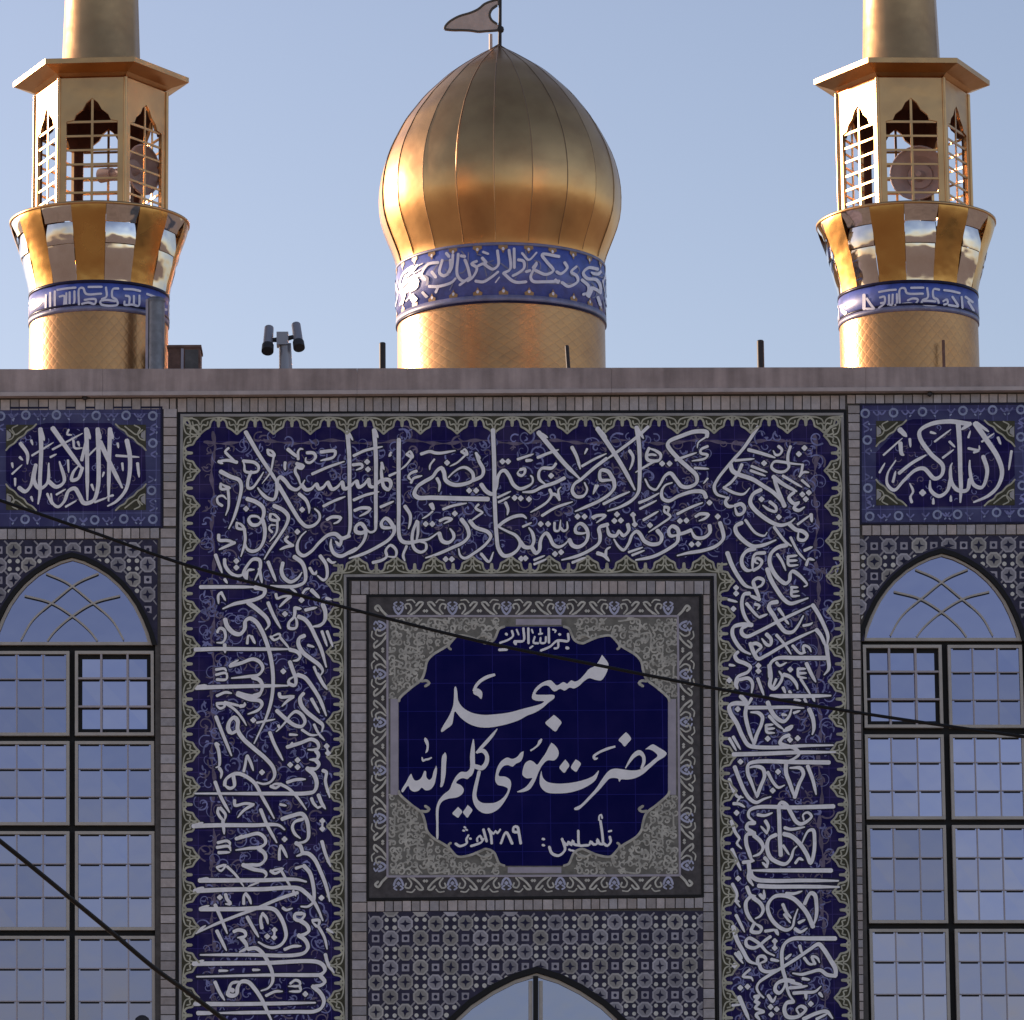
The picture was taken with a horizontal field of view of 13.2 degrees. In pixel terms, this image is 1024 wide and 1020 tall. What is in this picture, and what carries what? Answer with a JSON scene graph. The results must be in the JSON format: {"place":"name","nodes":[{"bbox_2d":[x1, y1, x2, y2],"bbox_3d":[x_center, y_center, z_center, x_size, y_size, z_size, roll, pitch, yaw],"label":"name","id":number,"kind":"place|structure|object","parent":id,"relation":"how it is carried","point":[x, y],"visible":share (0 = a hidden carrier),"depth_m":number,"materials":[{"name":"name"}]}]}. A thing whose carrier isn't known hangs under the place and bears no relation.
{"place":"outdoors","nodes":[
{"label":"outdoors","id":0,"kind":"place"},
{"bbox_2d":[0,838,227,1019],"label":"cable","id":1,"kind":"object","parent":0,"point":[80,906],"visible":1,"depth_m":23.11,"materials":[{"name":"black plastic"}]},
{"bbox_2d":[0,499,1023,737],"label":"cable","id":2,"kind":"object","parent":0,"point":[497,644],"visible":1,"depth_m":25.33,"materials":[{"name":"black plastic"}]},
{"bbox_2d":[0,0,1023,368],"label":"sky","id":3,"kind":"structure","parent":0,"point":[713,119],"materials":[{"name":"blue"}]},
{"label":"ground","id":4,"kind":"structure","parent":0,"visible":0},
{"bbox_2d":[0,367,1023,1019],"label":"mosque facade","id":5,"kind":"structure","parent":4,"relation":"on","point":[230,799],"depth_m":45.52,"materials":[{"name":"tile"}]},
{"bbox_2d":[0,552,156,1019],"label":"tall window","id":6,"kind":"structure","parent":5,"relation":"in","point":[77,645],"depth_m":45.25,"materials":[{"name":"blue glass"}]},
{"bbox_2d":[9,0,189,368],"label":"minaret","id":7,"kind":"object","parent":5,"relation":"on","point":[93,285],"visible":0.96,"depth_m":47.27,"materials":[{"name":"gold metal"}]},
{"bbox_2d":[96,144,157,222],"bbox_3d":[-4.206,-3.492,47.929,0.632,0.845,0.556,-8,-14,34],"label":"loudspeaker","id":8,"kind":"object","parent":7,"relation":"attached to","point":[137,174],"visible":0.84,"depth_m":47.94,"materials":[{"name":"metal"}]},
{"bbox_2d":[135,1015,148,1019],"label":"wall lamp","id":9,"kind":"object","parent":5,"relation":"attached to","point":[141,1017],"visible":1,"depth_m":44.38,"materials":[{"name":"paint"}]},
{"bbox_2d":[145,296,164,368],"bbox_3d":[-3.754,-1.570,46.679,0.205,1.369,0.192,0,-11,-1],"label":"standpipe","id":10,"kind":"object","parent":5,"relation":"on","point":[155,336],"visible":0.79,"depth_m":46.67,"materials":[{"name":"grey metal"}]},
{"bbox_2d":[167,345,202,368],"bbox_3d":[-3.469,-1.265,47.022,0.364,0.899,0.426,0,-11,-1],"label":"roof box","id":11,"kind":"object","parent":5,"relation":"on","point":[185,356],"visible":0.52,"depth_m":46.89,"materials":[{"name":"brown paint"}]},
{"bbox_2d":[261,322,304,367],"bbox_3d":[-2.422,-1.434,46.966,0.461,1.187,0.292,0,-11,-1],"label":"camera mast","id":12,"kind":"object","parent":5,"relation":"on","point":[281,339],"visible":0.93,"depth_m":46.97,"materials":[{"name":"grey metal"}]},
{"bbox_2d":[379,342,385,367],"bbox_3d":[-1.372,-1.313,47.034,0.069,0.957,0.069,0,-11,-1],"label":"pipe stub","id":13,"kind":"object","parent":5,"relation":"on","point":[382,354],"visible":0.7,"depth_m":47.07,"materials":[{"name":"paint"}]},
{"bbox_2d":[379,34,621,367],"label":"dome","id":14,"kind":"structure","parent":5,"relation":"on","point":[500,197],"depth_m":54.58,"materials":[{"name":"gold metal"}]},
{"bbox_2d":[444,0,503,44],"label":"flag","id":15,"kind":"object","parent":14,"relation":"attached to","point":[479,20],"visible":1,"depth_m":56.27,"materials":[{"name":"paint"}]},
{"bbox_2d":[447,967,625,1019],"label":"arched window","id":16,"kind":"structure","parent":5,"relation":"in","point":[535,993],"depth_m":44.95,"materials":[{"name":"blue glass"}]},
{"bbox_2d":[565,345,569,367],"bbox_3d":[0.627,-1.249,47.784,0.104,1.084,0.045,0,-11,-1],"label":"pipe stub","id":17,"kind":"object","parent":5,"relation":"on","point":[567,354],"visible":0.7,"depth_m":47.85,"materials":[{"name":"paint"}]},
{"bbox_2d":[757,340,763,366],"bbox_3d":[2.649,-1.338,47.138,0.077,0.966,0.077,0,-11,-1],"label":"pipe stub","id":18,"kind":"object","parent":5,"relation":"on","point":[760,353],"visible":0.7,"depth_m":47.17,"materials":[{"name":"paint"}]},
{"bbox_2d":[814,0,995,366],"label":"minaret","id":19,"kind":"object","parent":5,"relation":"on","point":[914,303],"visible":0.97,"depth_m":47.47,"materials":[{"name":"gold metal"}]},
{"bbox_2d":[890,145,937,220],"bbox_3d":[4.376,-3.486,48.173,0.582,0.819,0.762,0,-11,-1],"label":"loudspeaker","id":20,"kind":"object","parent":19,"relation":"attached to","point":[919,171],"visible":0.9,"depth_m":48.02,"materials":[{"name":"metal"}]},
{"bbox_2d":[857,548,1023,1019],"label":"tall window","id":21,"kind":"structure","parent":5,"relation":"in","point":[943,643],"depth_m":45.47,"materials":[{"name":"blue glass"}]},
{"bbox_2d":[942,340,944,366],"bbox_3d":[4.567,-1.371,46.835,0.032,0.874,0.032,0,-11,-1],"label":"pipe stub","id":22,"kind":"object","parent":5,"relation":"on","point":[943,353],"visible":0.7,"depth_m":46.88,"materials":[{"name":"brown paint"}]}
]}

